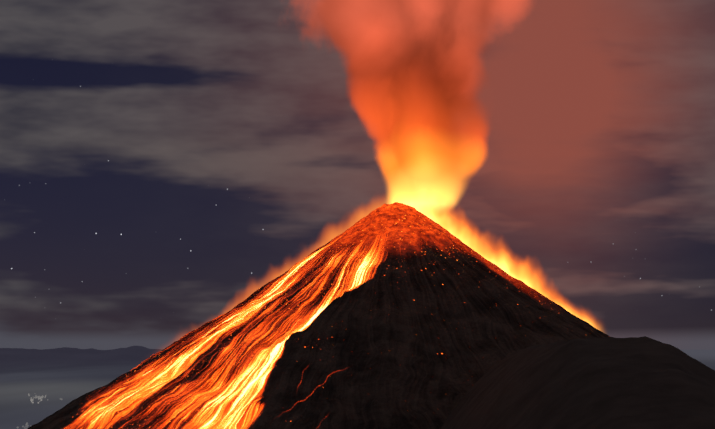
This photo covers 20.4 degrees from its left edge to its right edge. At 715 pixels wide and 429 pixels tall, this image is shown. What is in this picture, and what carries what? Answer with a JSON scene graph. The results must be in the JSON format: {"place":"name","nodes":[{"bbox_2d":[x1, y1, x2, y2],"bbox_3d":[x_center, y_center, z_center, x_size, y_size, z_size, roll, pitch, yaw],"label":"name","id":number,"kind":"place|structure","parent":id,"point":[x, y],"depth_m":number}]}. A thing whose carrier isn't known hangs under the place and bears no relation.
{"place":"outdoors","nodes":[
{"label":"outdoors","id":0,"kind":"place"},
{"bbox_2d":[0,346,163,369],"bbox_3d":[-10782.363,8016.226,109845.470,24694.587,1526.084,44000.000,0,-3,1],"label":"distant range","id":1,"kind":"structure","parent":0,"point":[22,358],"depth_m":103065.57},
{"bbox_2d":[28,202,609,428],"bbox_3d":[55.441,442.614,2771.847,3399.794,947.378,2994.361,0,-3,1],"label":"volcano","id":2,"kind":"structure","parent":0,"point":[396,315],"depth_m":2717.92},
{"bbox_2d":[0,365,714,428],"bbox_3d":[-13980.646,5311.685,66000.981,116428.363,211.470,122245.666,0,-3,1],"label":"sea","id":3,"kind":"structure","parent":0,"point":[29,398],"depth_m":44790.09},
{"bbox_2d":[0,0,714,349],"label":"sky","id":4,"kind":"structure","parent":0,"point":[163,163]},
{"bbox_2d":[105,349,714,364],"bbox_3d":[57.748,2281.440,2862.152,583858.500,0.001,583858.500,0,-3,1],"label":"ground","id":5,"kind":"structure","parent":0,"point":[705,357],"depth_m":205761.44},
{"bbox_2d":[441,336,714,428],"bbox_3d":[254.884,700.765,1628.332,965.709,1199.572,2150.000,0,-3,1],"label":"foreground ridge","id":6,"kind":"structure","parent":0,"point":[644,382],"depth_m":1623.77}
]}

